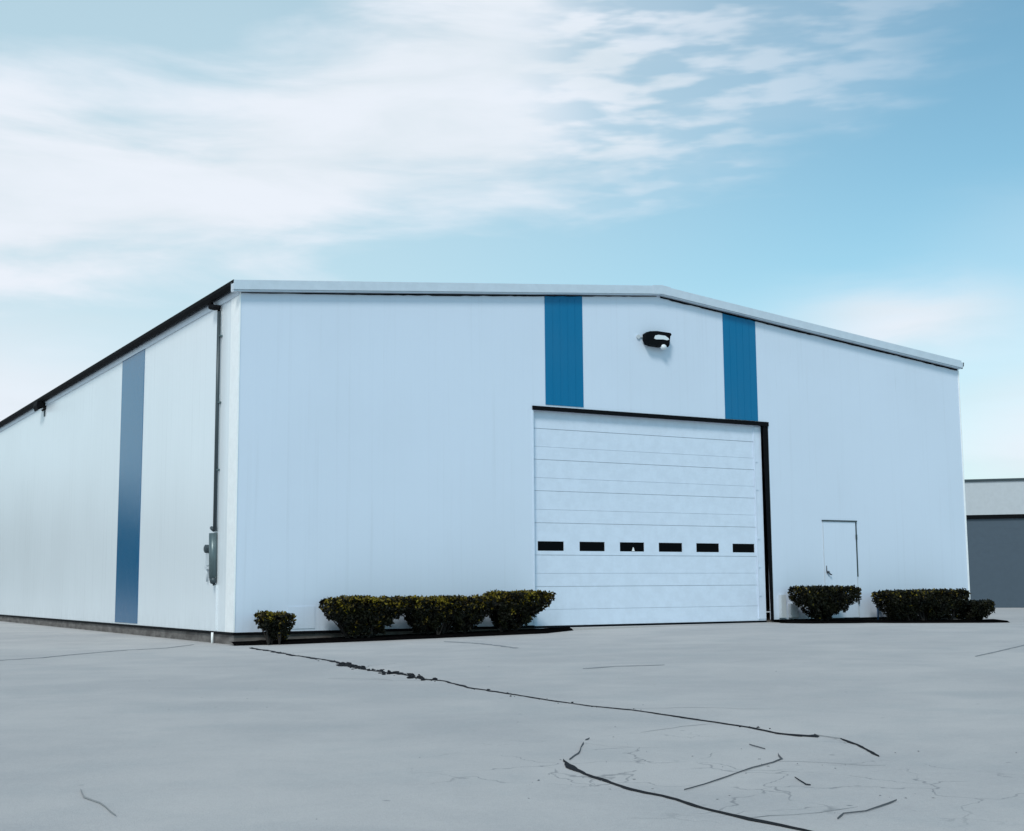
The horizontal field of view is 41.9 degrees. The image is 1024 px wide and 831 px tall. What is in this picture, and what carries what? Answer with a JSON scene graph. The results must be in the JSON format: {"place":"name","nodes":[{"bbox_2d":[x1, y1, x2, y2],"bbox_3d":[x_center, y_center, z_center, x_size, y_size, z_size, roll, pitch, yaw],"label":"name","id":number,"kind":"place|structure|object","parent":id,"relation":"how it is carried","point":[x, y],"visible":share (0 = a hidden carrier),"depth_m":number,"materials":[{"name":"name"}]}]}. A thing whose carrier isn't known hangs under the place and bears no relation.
{"place":"outdoors","nodes":[
{"label":"outdoors","id":0,"kind":"place"},
{"bbox_2d":[0,608,1023,830],"bbox_3d":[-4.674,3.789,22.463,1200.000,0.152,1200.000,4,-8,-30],"label":"ground","id":1,"kind":"structure","parent":0,"point":[104,731],"depth_m":8.87,"materials":[{"name":"concrete"}]},
{"bbox_2d":[232,627,572,645],"bbox_3d":[-1.629,3.900,23.691,6.700,0.166,0.953,4,-8,-30],"label":"planting bed","id":2,"kind":"object","parent":1,"relation":"on","point":[413,636],"visible":0.88,"depth_m":23.30,"materials":[{"name":"black soil"}]},
{"bbox_2d":[253,610,296,644],"bbox_3d":[-3.951,3.522,22.319,0.625,0.587,0.527,4,-8,-30],"label":"shrub","id":3,"kind":"object","parent":2,"relation":"on","point":[278,626],"visible":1,"depth_m":22.19,"materials":[{"name":"green plant"}]},
{"bbox_2d":[319,595,410,637],"bbox_3d":[-2.552,3.483,23.105,1.518,0.799,0.691,4,-8,-30],"label":"hedge","id":4,"kind":"object","parent":2,"relation":"on","point":[355,616],"visible":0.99,"depth_m":22.92,"materials":[{"name":"green plant"}]},
{"bbox_2d":[397,593,498,634],"bbox_3d":[-1.172,3.565,23.912,1.857,0.774,0.700,4,-8,-30],"label":"hedge","id":5,"kind":"object","parent":2,"relation":"on","point":[434,613],"visible":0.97,"depth_m":23.71,"materials":[{"name":"green plant"}]},
{"bbox_2d":[482,589,555,631],"bbox_3d":[0.127,3.603,24.652,1.275,0.827,0.697,4,-8,-30],"label":"hedge","id":6,"kind":"object","parent":2,"relation":"on","point":[516,610],"visible":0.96,"depth_m":24.45,"materials":[{"name":"green plant"}]},
{"bbox_2d":[0,279,969,644],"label":"warehouse","id":7,"kind":"structure","parent":1,"relation":"on","point":[586,457],"depth_m":26.77,"materials":[{"name":"paint"}]},
{"bbox_2d":[33,401,45,416],"bbox_3d":[-13.103,-0.166,37.119,0.260,0.400,0.500,4,-8,-30],"label":"wall light","id":8,"kind":"object","parent":7,"relation":"attached to","point":[38,405],"visible":1,"depth_m":36.95,"materials":[{"name":"black metal"}]},
{"bbox_2d":[204,545,208,581],"bbox_3d":[-5.439,2.627,23.824,0.084,0.655,0.149,4,-8,-30],"label":"electric meter","id":9,"kind":"object","parent":7,"relation":"attached to","point":[206,550],"visible":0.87,"depth_m":23.79,"materials":[{"name":"grey metal"}]},
{"bbox_2d":[534,410,766,627],"bbox_3d":[2.877,2.137,27.278,5.805,4.215,0.103,4,-8,-30],"label":"overhead door","id":10,"kind":"structure","parent":7,"relation":"in","point":[639,520],"depth_m":27.17,"materials":[{"name":"white metal"}]},
{"bbox_2d":[636,331,671,349],"bbox_3d":[2.936,-1.546,27.555,0.794,0.380,0.199,4,-8,-30],"label":"flood light","id":11,"kind":"object","parent":7,"relation":"attached to","point":[657,339],"visible":1,"depth_m":27.52,"materials":[{"name":"black metal"}]},
{"bbox_2d":[779,595,786,617],"bbox_3d":[5.773,4.071,28.556,0.140,0.490,0.089,4,-8,-30],"label":"utility box","id":12,"kind":"object","parent":7,"relation":"attached to","point":[782,607],"visible":1,"depth_m":28.52,"materials":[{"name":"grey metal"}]},
{"bbox_2d":[788,604,798,617],"bbox_3d":[6.032,4.183,28.695,0.220,0.300,0.089,4,-8,-30],"label":"utility box","id":13,"kind":"object","parent":7,"relation":"attached to","point":[793,611],"visible":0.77,"depth_m":28.65,"materials":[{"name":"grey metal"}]},
{"bbox_2d":[822,520,859,617],"bbox_3d":[7.287,3.381,29.554,1.035,2.132,0.073,4,-8,-30],"label":"side door","id":14,"kind":"structure","parent":7,"relation":"in","point":[840,550],"depth_m":29.61,"materials":[{"name":"paint"}]},
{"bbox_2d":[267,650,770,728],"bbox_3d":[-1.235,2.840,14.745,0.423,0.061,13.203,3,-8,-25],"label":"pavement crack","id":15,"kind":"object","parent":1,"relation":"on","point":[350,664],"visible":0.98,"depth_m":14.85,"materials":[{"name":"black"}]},
{"bbox_2d":[771,619,1008,622],"bbox_3d":[8.598,4.535,29.544,6.500,0.158,1.151,4,-8,-30],"label":"planting bed","id":16,"kind":"object","parent":1,"relation":"on","point":[905,621],"visible":0.86,"depth_m":29.07,"materials":[{"name":"black soil"}]},
{"bbox_2d":[787,585,861,620],"bbox_3d":[6.652,3.991,28.417,1.578,0.822,0.736,4,-8,-30],"label":"shrub","id":17,"kind":"object","parent":16,"relation":"on","point":[824,602],"visible":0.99,"depth_m":28.21,"materials":[{"name":"green plant"}]},
{"bbox_2d":[871,587,971,620],"bbox_3d":[9.114,4.221,29.795,2.469,0.774,0.737,4,-8,-30],"label":"hedge","id":18,"kind":"object","parent":16,"relation":"on","point":[923,604],"visible":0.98,"depth_m":29.50,"materials":[{"name":"green plant"}]},
{"bbox_2d":[954,598,995,619],"bbox_3d":[10.532,4.441,30.538,0.816,0.558,0.678,4,-8,-30],"label":"shrub","id":19,"kind":"object","parent":16,"relation":"on","point":[979,609],"visible":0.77,"depth_m":30.32,"materials":[{"name":"green plant"}]},
{"bbox_2d":[964,478,1023,607],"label":"neighbour building","id":20,"kind":"structure","parent":1,"relation":"on","point":[995,521],"depth_m":49.62,"materials":[{"name":"grey metal"}]},
{"bbox_2d":[0,0,1023,478],"label":"sky","id":21,"kind":"structure","parent":0,"point":[856,167],"materials":[{"name":"blue"}]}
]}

